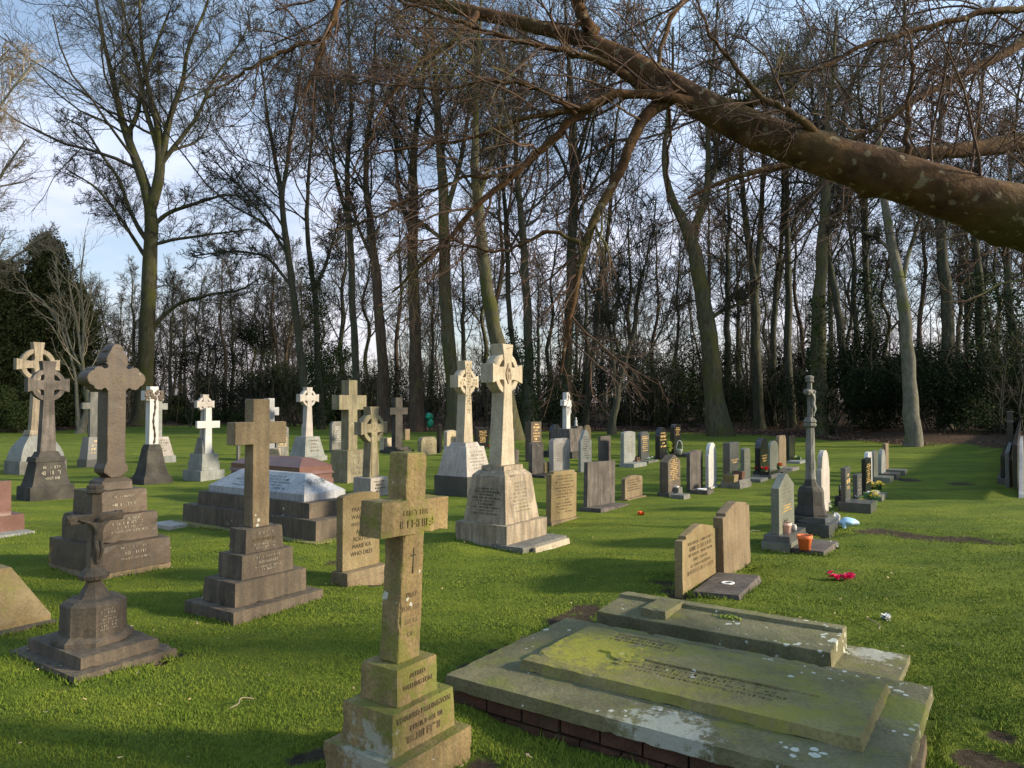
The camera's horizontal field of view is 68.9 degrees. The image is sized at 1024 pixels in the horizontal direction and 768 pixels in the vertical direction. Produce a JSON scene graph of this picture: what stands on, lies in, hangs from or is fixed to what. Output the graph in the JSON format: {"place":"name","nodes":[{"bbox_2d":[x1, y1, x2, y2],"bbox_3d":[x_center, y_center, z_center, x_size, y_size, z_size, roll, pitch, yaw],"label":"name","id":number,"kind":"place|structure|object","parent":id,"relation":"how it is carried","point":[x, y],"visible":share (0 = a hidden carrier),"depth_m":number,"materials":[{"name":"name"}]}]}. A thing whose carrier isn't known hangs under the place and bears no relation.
{"place":"outdoors","nodes":[
{"label":"outdoors","id":0,"kind":"place"},
{"bbox_2d":[0,403,1023,767],"bbox_3d":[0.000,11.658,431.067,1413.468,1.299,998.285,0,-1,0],"label":"ground","id":1,"kind":"structure","parent":0,"point":[944,487],"depth_m":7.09,"materials":[{"name":"green plant"}]},
{"bbox_2d":[0,480,34,537],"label":"headstone","id":2,"kind":"object","parent":1,"relation":"on","point":[11,523],"visible":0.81,"depth_m":9.46,"materials":[{"name":"pink stone"}]},
{"bbox_2d":[0,385,55,432],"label":"evergreen shrub","id":3,"kind":"object","parent":1,"relation":"on","point":[10,415],"visible":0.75,"depth_m":39.50,"materials":[{"name":"green plant"}]},
{"bbox_2d":[0,564,56,635],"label":"hipped tomb","id":4,"kind":"object","parent":1,"relation":"on","point":[22,607],"visible":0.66,"depth_m":5.47,"materials":[{"name":"brown stone"}]},
{"bbox_2d":[0,256,61,429],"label":"conifer","id":5,"kind":"object","parent":1,"relation":"on","point":[10,320],"visible":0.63,"depth_m":43.53,"materials":[{"name":"green plant"}]},
{"bbox_2d":[0,37,66,287],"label":"bare tree","id":6,"kind":"object","parent":1,"relation":"on","point":[16,154],"visible":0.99,"depth_m":42.42,"materials":[{"name":"brown plant"}]},
{"bbox_2d":[3,342,66,474],"bbox_3d":[-11.280,0.635,17.713,0.827,3.250,1.034,-1,-2,34],"label":"cross monument","id":7,"kind":"object","parent":1,"relation":"on","point":[23,448],"visible":0.63,"depth_m":17.50,"materials":[{"name":"grey stone"}]},
{"bbox_2d":[16,361,74,501],"bbox_3d":[-8.041,0.869,12.904,0.514,2.530,0.714,-1,-2,34],"label":"cross monument","id":8,"kind":"object","parent":1,"relation":"on","point":[46,477],"visible":0.99,"depth_m":12.81,"materials":[{"name":"stone"}]},
{"bbox_2d":[0,229,99,428],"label":"conifer","id":9,"kind":"object","parent":1,"relation":"on","point":[38,279],"visible":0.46,"depth_m":45.36,"materials":[{"name":"green plant"}]},
{"bbox_2d":[4,218,117,433],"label":"bare tree","id":10,"kind":"object","parent":1,"relation":"on","point":[81,423],"visible":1,"depth_m":40.02,"materials":[{"name":"brown plant"}]},
{"bbox_2d":[64,282,107,413],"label":"conifer","id":11,"kind":"object","parent":1,"relation":"on","point":[95,324],"visible":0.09,"depth_m":48.99,"materials":[{"name":"plant"}]},
{"bbox_2d":[77,392,97,466],"bbox_3d":[-10.775,1.227,19.206,0.493,2.042,0.586,-1,-2,34],"label":"stone cross","id":12,"kind":"object","parent":1,"relation":"on","point":[88,454],"visible":0.55,"depth_m":19.08,"materials":[{"name":"grey stone"}]},
{"bbox_2d":[9,483,176,684],"bbox_3d":[-2.736,1.284,4.889,0.874,1.257,0.655,-1,-2,34],"label":"crucifix monument","id":13,"kind":"object","parent":1,"relation":"on","point":[96,634],"visible":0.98,"depth_m":4.76,"materials":[{"name":"grey stone"}]},
{"bbox_2d":[48,344,170,579],"bbox_3d":[-4.065,0.806,7.569,0.978,2.424,0.740,-1,-2,34],"label":"stone cross","id":14,"kind":"object","parent":1,"relation":"on","point":[135,541],"visible":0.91,"depth_m":7.45,"materials":[{"name":"beige stone"}]},
{"bbox_2d":[98,254,163,415],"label":"bare tree","id":15,"kind":"object","parent":1,"relation":"on","point":[135,325],"visible":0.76,"depth_m":64.06,"materials":[{"name":"brown plant"}]},
{"bbox_2d":[0,0,278,425],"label":"bare tree","id":16,"kind":"object","parent":1,"relation":"on","point":[149,323],"visible":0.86,"depth_m":49.94,"materials":[{"name":"brown plant"}]},
{"bbox_2d":[130,386,172,484],"bbox_3d":[-7.457,1.123,15.459,0.550,2.140,0.620,-1,-2,34],"label":"crucifix monument","id":17,"kind":"object","parent":1,"relation":"on","point":[151,468],"visible":1,"depth_m":15.37,"materials":[{"name":"stone"}]},
{"bbox_2d":[155,254,204,407],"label":"bare tree","id":18,"kind":"object","parent":1,"relation":"on","point":[170,335],"visible":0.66,"depth_m":61.97,"materials":[{"name":"brown plant"}]},
{"bbox_2d":[168,262,236,410],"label":"bare tree","id":19,"kind":"object","parent":1,"relation":"on","point":[199,305],"visible":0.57,"depth_m":66.02,"materials":[{"name":"brown plant"}]},
{"bbox_2d":[183,394,224,481],"bbox_3d":[-6.629,1.215,16.078,0.654,1.978,0.576,-1,-2,34],"label":"cross monument","id":20,"kind":"object","parent":1,"relation":"on","point":[203,463],"visible":0.99,"depth_m":15.96,"materials":[{"name":"grey stone"}]},
{"bbox_2d":[167,327,241,404],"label":"evergreen shrub","id":21,"kind":"object","parent":1,"relation":"on","point":[207,355],"visible":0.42,"depth_m":65.44,"materials":[{"name":"green plant"}]},
{"bbox_2d":[175,241,254,419],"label":"bare tree","id":22,"kind":"object","parent":1,"relation":"on","point":[222,343],"visible":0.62,"depth_m":58.15,"materials":[{"name":"brown plant"}]},
{"bbox_2d":[102,0,346,423],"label":"bare tree","id":23,"kind":"object","parent":1,"relation":"on","point":[258,203],"visible":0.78,"depth_m":43.78,"materials":[{"name":"brown plant"}]},
{"bbox_2d":[175,364,283,421],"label":"evergreen shrub","id":24,"kind":"object","parent":1,"relation":"on","point":[201,384],"visible":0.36,"depth_m":57.30,"materials":[{"name":"green plant"}]},
{"bbox_2d":[215,314,290,409],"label":"evergreen shrub","id":25,"kind":"object","parent":1,"relation":"on","point":[246,338],"visible":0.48,"depth_m":61.81,"materials":[{"name":"green plant"}]},
{"bbox_2d":[184,399,322,625],"bbox_3d":[-2.104,1.048,6.155,0.643,1.850,0.879,-1,-2,34],"label":"stone cross","id":26,"kind":"object","parent":1,"relation":"on","point":[260,574],"visible":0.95,"depth_m":6.04,"materials":[{"name":"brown stone"}]},
{"bbox_2d":[173,469,344,544],"bbox_3d":[-3.127,1.601,9.853,2.944,0.905,1.174,-1,-2,34],"label":"hipped tomb","id":27,"kind":"object","parent":1,"relation":"on","point":[303,507],"visible":0.5,"depth_m":9.37,"materials":[{"name":"grey stone"}]},
{"bbox_2d":[155,0,379,428],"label":"bare tree","id":28,"kind":"object","parent":1,"relation":"on","point":[316,305],"visible":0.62,"depth_m":46.07,"materials":[{"name":"brown plant"}]},
{"bbox_2d":[229,237,306,418],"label":"bare tree","id":29,"kind":"object","parent":1,"relation":"on","point":[271,313],"visible":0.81,"depth_m":62.19,"materials":[{"name":"brown plant"}]},
{"bbox_2d":[229,455,333,483],"bbox_3d":[-3.893,1.676,12.553,1.958,0.921,0.819,-1,-2,34],"label":"chest tomb","id":30,"kind":"object","parent":1,"relation":"on","point":[318,468],"visible":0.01,"depth_m":12.17,"materials":[{"name":"pink stone"}]},
{"bbox_2d":[244,348,350,425],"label":"evergreen shrub","id":31,"kind":"object","parent":1,"relation":"on","point":[283,390],"visible":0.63,"depth_m":51.23,"materials":[{"name":"green plant"}]},
{"bbox_2d":[263,228,335,416],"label":"bare tree","id":32,"kind":"object","parent":1,"relation":"on","point":[291,328],"visible":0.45,"depth_m":67.97,"materials":[{"name":"brown plant"}]},
{"bbox_2d":[290,387,326,460],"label":"cross monument","id":33,"kind":"object","parent":1,"relation":"on","point":[307,443],"visible":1,"depth_m":21.23,"materials":[{"name":"grey stone"}]},
{"bbox_2d":[224,0,458,432],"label":"bare tree","id":34,"kind":"object","parent":1,"relation":"on","point":[382,383],"visible":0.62,"depth_m":39.88,"materials":[{"name":"brown plant"}]},
{"bbox_2d":[290,362,392,423],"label":"evergreen shrub","id":35,"kind":"object","parent":1,"relation":"on","point":[337,412],"visible":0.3,"depth_m":49.70,"materials":[{"name":"green plant"}]},
{"bbox_2d":[303,182,387,416],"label":"bare tree","id":36,"kind":"object","parent":1,"relation":"on","point":[343,319],"visible":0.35,"depth_m":60.02,"materials":[{"name":"brown plant"}]},
{"bbox_2d":[330,380,365,482],"bbox_3d":[-3.439,1.058,15.775,0.576,2.272,0.774,-1,-2,34],"label":"stone cross","id":37,"kind":"object","parent":1,"relation":"on","point":[346,462],"visible":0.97,"depth_m":15.63,"materials":[{"name":"beige stone"}]},
{"bbox_2d":[330,491,384,586],"bbox_3d":[-1.408,1.474,6.933,0.236,0.935,0.531,-1,-2,34],"label":"headstone","id":38,"kind":"object","parent":1,"relation":"on","point":[357,561],"visible":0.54,"depth_m":6.83,"materials":[{"name":"beige stone"}]},
{"bbox_2d":[244,0,489,421],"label":"bare tree","id":39,"kind":"object","parent":1,"relation":"on","point":[354,339],"visible":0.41,"depth_m":41.91,"materials":[{"name":"brown plant"}]},
{"bbox_2d":[353,407,387,495],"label":"cross monument","id":40,"kind":"object","parent":1,"relation":"on","point":[370,428],"visible":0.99,"depth_m":13.36,"materials":[{"name":"beige stone"}]},
{"bbox_2d":[333,214,426,416],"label":"bare tree","id":41,"kind":"object","parent":1,"relation":"on","point":[363,298],"visible":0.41,"depth_m":55.97,"materials":[{"name":"brown plant"}]},
{"bbox_2d":[380,397,413,453],"bbox_3d":[-3.773,1.419,24.527,0.764,1.950,0.849,-1,-2,34],"label":"stone cross","id":42,"kind":"object","parent":1,"relation":"on","point":[397,411],"visible":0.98,"depth_m":24.41,"materials":[{"name":"grey stone"}]},
{"bbox_2d":[323,451,471,767],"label":"stone cross","id":43,"kind":"object","parent":1,"relation":"on","point":[398,711],"visible":1,"depth_m":3.35,"materials":[{"name":"stone"}]},
{"bbox_2d":[367,197,435,394],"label":"bare tree","id":44,"kind":"object","parent":1,"relation":"on","point":[400,260],"visible":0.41,"depth_m":61.98,"materials":[{"name":"brown plant"}]},
{"bbox_2d":[311,0,531,433],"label":"bare tree","id":45,"kind":"object","parent":1,"relation":"on","point":[449,351],"visible":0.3,"depth_m":37.96,"materials":[{"name":"brown plant"}]},
{"bbox_2d":[334,0,513,431],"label":"bare tree","id":46,"kind":"object","parent":1,"relation":"on","point":[417,421],"visible":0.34,"depth_m":39.86,"materials":[{"name":"brown plant"}]},
{"bbox_2d":[406,239,452,416],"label":"bare tree","id":47,"kind":"object","parent":1,"relation":"on","point":[434,293],"visible":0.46,"depth_m":58.25,"materials":[{"name":"brown plant"}]},
{"bbox_2d":[349,0,570,440],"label":"bare tree","id":48,"kind":"object","parent":1,"relation":"on","point":[492,319],"visible":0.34,"depth_m":32.94,"materials":[{"name":"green plant"}]},
{"bbox_2d":[434,361,487,496],"bbox_3d":[-0.855,0.845,13.402,0.743,2.519,0.782,-1,-2,34],"label":"cross monument","id":49,"kind":"object","parent":1,"relation":"on","point":[464,458],"visible":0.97,"depth_m":13.23,"materials":[{"name":"grey stone"}]},
{"bbox_2d":[430,201,501,360],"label":"bare tree","id":50,"kind":"object","parent":1,"relation":"on","point":[464,304],"visible":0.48,"depth_m":54.03,"materials":[{"name":"brown plant"}]},
{"bbox_2d":[424,186,517,417],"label":"bare tree","id":51,"kind":"object","parent":1,"relation":"on","point":[481,320],"visible":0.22,"depth_m":59.98,"materials":[{"name":"brown plant"}]},
{"bbox_2d":[455,344,546,546],"bbox_3d":[-0.120,0.779,8.870,0.732,2.504,0.850,-1,-2,34],"label":"cross monument","id":52,"kind":"object","parent":1,"relation":"on","point":[501,507],"visible":0.97,"depth_m":8.70,"materials":[{"name":"stone"}]},
{"bbox_2d":[456,127,554,403],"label":"bare tree","id":53,"kind":"object","parent":1,"relation":"on","point":[497,290],"visible":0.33,"depth_m":52.02,"materials":[{"name":"brown plant"}]},
{"bbox_2d":[0,417,1023,447],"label":"leaf litter","id":54,"kind":"object","parent":1,"relation":"on","point":[701,430],"visible":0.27,"depth_m":40.58,"materials":[{"name":"brown plant"}]},
{"bbox_2d":[449,11,578,427],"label":"bare tree","id":55,"kind":"object","parent":1,"relation":"on","point":[510,333],"visible":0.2,"depth_m":42.96,"materials":[{"name":"brown plant"}]},
{"bbox_2d":[400,0,636,433],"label":"bare tree","id":56,"kind":"object","parent":1,"relation":"on","point":[528,402],"visible":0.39,"depth_m":38.94,"materials":[{"name":"brown plant"}]},
{"bbox_2d":[491,533,569,553],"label":"ledger slab","id":57,"kind":"structure","parent":1,"relation":"on","point":[547,541],"depth_m":8.45,"materials":[{"name":"grey stone"}]},
{"bbox_2d":[65,222,1023,412],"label":"distant woodland","id":58,"kind":"object","parent":1,"relation":"on","point":[748,344],"visible":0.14,"depth_m":87.18,"materials":[{"name":"plant"}]},
{"bbox_2d":[528,194,592,418],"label":"bare tree","id":59,"kind":"object","parent":1,"relation":"on","point":[552,315],"visible":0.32,"depth_m":55.91,"materials":[{"name":"brown plant"}]},
{"bbox_2d":[543,392,580,458],"bbox_3d":[1.663,1.314,22.815,1.131,2.117,1.256,-1,-2,34],"label":"stone cross","id":60,"kind":"object","parent":1,"relation":"on","point":[573,435],"visible":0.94,"depth_m":22.62,"materials":[{"name":"white stone"}]},
{"bbox_2d":[546,469,578,525],"bbox_3d":[0.699,1.634,10.514,0.143,0.828,0.760,-1,-3,34],"label":"headstone","id":61,"kind":"object","parent":1,"relation":"on","point":[560,496],"visible":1,"depth_m":10.41,"materials":[{"name":"beige stone"}]},
{"bbox_2d":[117,289,1023,434],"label":"undergrowth","id":62,"kind":"object","parent":1,"relation":"on","point":[542,399],"visible":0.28,"depth_m":45.79,"materials":[{"name":"green plant"}]},
{"bbox_2d":[486,0,671,427],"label":"bare tree","id":63,"kind":"object","parent":1,"relation":"on","point":[568,363],"visible":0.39,"depth_m":41.82,"materials":[{"name":"brown plant"}]},
{"bbox_2d":[154,0,1023,424],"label":"overhanging tree","id":64,"kind":"object","parent":1,"relation":"on","point":[976,206],"visible":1,"depth_m":4.21,"materials":[{"name":"brown plant"}]},
{"bbox_2d":[580,460,629,512],"bbox_3d":[1.486,1.658,11.811,0.370,0.857,1.036,-1,-4,34],"label":"headstone","id":65,"kind":"object","parent":1,"relation":"on","point":[599,486],"visible":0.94,"depth_m":11.75,"materials":[{"name":"grey stone"}]},
{"bbox_2d":[536,31,706,427],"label":"bare tree","id":66,"kind":"object","parent":1,"relation":"on","point":[586,414],"visible":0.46,"depth_m":43.81,"materials":[{"name":"brown plant"}]},
{"bbox_2d":[549,179,701,433],"bbox_3d":[5.942,-4.128,37.919,7.263,13.600,5.462,-1,-2,29],"label":"bare tree","id":67,"kind":"object","parent":1,"relation":"on","point":[607,320],"visible":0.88,"depth_m":37.83,"materials":[{"name":"brown plant"}]},
{"bbox_2d":[591,176,672,419],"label":"bare tree","id":68,"kind":"object","parent":1,"relation":"on","point":[629,257],"visible":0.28,"depth_m":54.99,"materials":[{"name":"brown plant"}]},
{"bbox_2d":[622,216,714,366],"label":"bare tree","id":69,"kind":"object","parent":1,"relation":"on","point":[654,333],"visible":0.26,"depth_m":59.62,"materials":[{"name":"brown plant"}]},
{"bbox_2d":[636,354,704,426],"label":"evergreen shrub","id":70,"kind":"object","parent":1,"relation":"on","point":[690,394],"visible":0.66,"depth_m":43.44,"materials":[{"name":"green plant"}]},
{"bbox_2d":[648,212,714,420],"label":"bare tree","id":71,"kind":"object","parent":1,"relation":"on","point":[679,313],"visible":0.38,"depth_m":51.64,"materials":[{"name":"brown plant"}]},
{"bbox_2d":[445,618,933,767],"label":"ledger tomb","id":72,"kind":"object","parent":1,"relation":"on","point":[657,701],"visible":0.95,"depth_m":3.68,"materials":[{"name":"stone"}]},
{"bbox_2d":[674,523,716,597],"bbox_3d":[1.666,1.589,6.733,0.076,0.648,0.864,-1,-2,34],"label":"headstone","id":73,"kind":"object","parent":1,"relation":"on","point":[695,554],"visible":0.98,"depth_m":6.60,"materials":[{"name":"stone"}]},
{"bbox_2d":[652,334,742,421],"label":"evergreen shrub","id":74,"kind":"object","parent":1,"relation":"on","point":[699,358],"visible":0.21,"depth_m":49.51,"materials":[{"name":"green plant"}]},
{"bbox_2d":[558,0,843,436],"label":"bare tree","id":75,"kind":"object","parent":1,"relation":"on","point":[718,422],"visible":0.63,"depth_m":35.87,"materials":[{"name":"brown plant"}]},
{"bbox_2d":[692,572,760,600],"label":"vase slab","id":76,"kind":"structure","parent":1,"relation":"on","point":[733,586],"depth_m":6.50,"materials":[{"name":"grey stone"}]},
{"bbox_2d":[713,501,750,572],"bbox_3d":[2.183,1.557,7.389,0.101,0.782,0.828,-1,1,34],"label":"headstone","id":77,"kind":"object","parent":1,"relation":"on","point":[731,522],"visible":0.66,"depth_m":7.26,"materials":[{"name":"beige stone"}]},
{"bbox_2d":[682,123,783,407],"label":"bare tree","id":78,"kind":"object","parent":1,"relation":"on","point":[728,269],"visible":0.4,"depth_m":50.03,"materials":[{"name":"brown plant"}]},
{"bbox_2d":[643,19,837,429],"bbox_3d":[12.525,-8.811,39.955,9.316,22.769,12.211,1,-2,-33],"label":"bare tree","id":79,"kind":"object","parent":1,"relation":"on","point":[754,266],"visible":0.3,"depth_m":39.97,"materials":[{"name":"brown plant"}]},
{"bbox_2d":[597,591,909,680],"bbox_3d":[1.556,1.715,5.019,1.933,0.324,0.604,-1,-2,34],"label":"coped grave stone","id":80,"kind":"object","parent":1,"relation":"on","point":[821,644],"visible":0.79,"depth_m":4.87,"materials":[{"name":"grey stone"}]},
{"bbox_2d":[723,366,808,426],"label":"evergreen shrub","id":81,"kind":"object","parent":1,"relation":"on","point":[767,405],"visible":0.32,"depth_m":41.21,"materials":[{"name":"green plant"}]},
{"bbox_2d":[735,189,836,414],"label":"bare tree","id":82,"kind":"object","parent":1,"relation":"on","point":[796,307],"visible":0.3,"depth_m":52.37,"materials":[{"name":"brown plant"}]},
{"bbox_2d":[761,473,837,556],"bbox_3d":[3.281,1.496,8.494,0.654,0.924,0.849,-1,-2,34],"label":"headstone","id":83,"kind":"object","parent":1,"relation":"on","point":[782,509],"visible":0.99,"depth_m":8.35,"materials":[{"name":"grey stone"}]},
{"bbox_2d":[717,8,882,427],"bbox_3d":[15.954,-8.645,40.884,9.942,22.207,8.559,0,-1,0],"label":"bare tree","id":84,"kind":"object","parent":1,"relation":"on","point":[787,354],"visible":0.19,"depth_m":40.00,"materials":[{"name":"brown plant"}]},
{"bbox_2d":[732,0,876,426],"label":"bare tree","id":85,"kind":"object","parent":1,"relation":"on","point":[779,278],"visible":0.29,"depth_m":42.01,"materials":[{"name":"brown plant"}]},
{"bbox_2d":[794,375,838,538],"bbox_3d":[3.887,0.964,9.729,0.574,2.155,0.630,-1,-2,34],"label":"crucifix monument","id":86,"kind":"object","parent":1,"relation":"on","point":[812,515],"visible":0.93,"depth_m":9.62,"materials":[{"name":"grey stone"}]},
{"bbox_2d":[712,0,942,436],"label":"bare tree","id":87,"kind":"object","parent":1,"relation":"on","point":[816,353],"visible":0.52,"depth_m":33.92,"materials":[{"name":"brown plant"}]},
{"bbox_2d":[773,340,902,434],"bbox_3d":[15.184,0.130,33.944,5.832,4.460,4.362,0,-1,0],"label":"evergreen shrub","id":88,"kind":"object","parent":1,"relation":"on","point":[859,383],"visible":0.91,"depth_m":33.50,"materials":[{"name":"green plant"}]},
{"bbox_2d":[746,1,941,424],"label":"bare tree","id":89,"kind":"object","parent":1,"relation":"on","point":[839,318],"visible":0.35,"depth_m":37.89,"materials":[{"name":"brown plant"}]},
{"bbox_2d":[778,0,930,424],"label":"bare tree","id":90,"kind":"object","parent":1,"relation":"on","point":[866,288],"visible":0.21,"depth_m":37.90,"materials":[{"name":"brown plant"}]},
{"bbox_2d":[804,186,908,354],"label":"bare tree","id":91,"kind":"object","parent":1,"relation":"on","point":[852,257],"visible":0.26,"depth_m":48.06,"materials":[{"name":"brown plant"}]},
{"bbox_2d":[838,466,876,513],"bbox_3d":[5.315,1.671,11.493,0.460,0.762,0.540,-1,-2,34],"label":"headstone","id":92,"kind":"object","parent":1,"relation":"on","point":[847,503],"visible":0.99,"depth_m":11.41,"materials":[{"name":"grey stone"}]},
{"bbox_2d":[760,0,986,446],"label":"bare tree","id":93,"kind":"object","parent":1,"relation":"on","point":[913,436],"visible":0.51,"depth_m":27.46,"materials":[{"name":"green plant"}]},
{"bbox_2d":[855,205,951,411],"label":"bare tree","id":94,"kind":"object","parent":1,"relation":"on","point":[881,298],"visible":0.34,"depth_m":49.73,"materials":[{"name":"brown plant"}]},
{"bbox_2d":[835,319,972,427],"bbox_3d":[18.696,-0.465,35.807,6.460,5.251,4.136,0,-1,0],"label":"evergreen shrub","id":95,"kind":"object","parent":1,"relation":"on","point":[877,340],"visible":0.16,"depth_m":35.22,"materials":[{"name":"green plant"}]},
{"bbox_2d":[872,144,970,419],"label":"bare tree","id":96,"kind":"object","parent":1,"relation":"on","point":[922,300],"visible":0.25,"depth_m":46.04,"materials":[{"name":"brown plant"}]},
{"bbox_2d":[831,0,1023,428],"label":"bare tree","id":97,"kind":"object","parent":1,"relation":"on","point":[942,266],"visible":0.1,"depth_m":33.94,"materials":[{"name":"brown plant"}]},
{"bbox_2d":[887,338,990,432],"bbox_3d":[17.736,0.098,31.152,4.408,3.987,3.379,0,-1,0],"label":"evergreen shrub","id":98,"kind":"object","parent":1,"relation":"on","point":[930,384],"visible":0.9,"depth_m":30.50,"materials":[{"name":"green plant"}]},
{"bbox_2d":[892,0,1023,429],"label":"bare tree","id":99,"kind":"object","parent":1,"relation":"on","point":[977,320],"visible":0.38,"depth_m":33.97,"materials":[{"name":"brown plant"}]},
{"bbox_2d":[921,159,1014,420],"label":"bare tree","id":100,"kind":"object","parent":1,"relation":"on","point":[959,277],"visible":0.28,"depth_m":44.07,"materials":[{"name":"brown plant"}]},
{"bbox_2d":[931,328,1023,433],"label":"evergreen shrub","id":101,"kind":"object","parent":1,"relation":"on","point":[991,421],"visible":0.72,"depth_m":30.68,"materials":[{"name":"green plant"}]},
{"bbox_2d":[941,6,1023,431],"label":"bare tree","id":102,"kind":"object","parent":1,"relation":"on","point":[1008,292],"visible":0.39,"depth_m":32.03,"materials":[{"name":"brown plant"}]},
{"bbox_2d":[0,0,1023,402],"label":"sky","id":103,"kind":"structure","parent":0,"point":[107,258],"materials":[{"name":"blue"}]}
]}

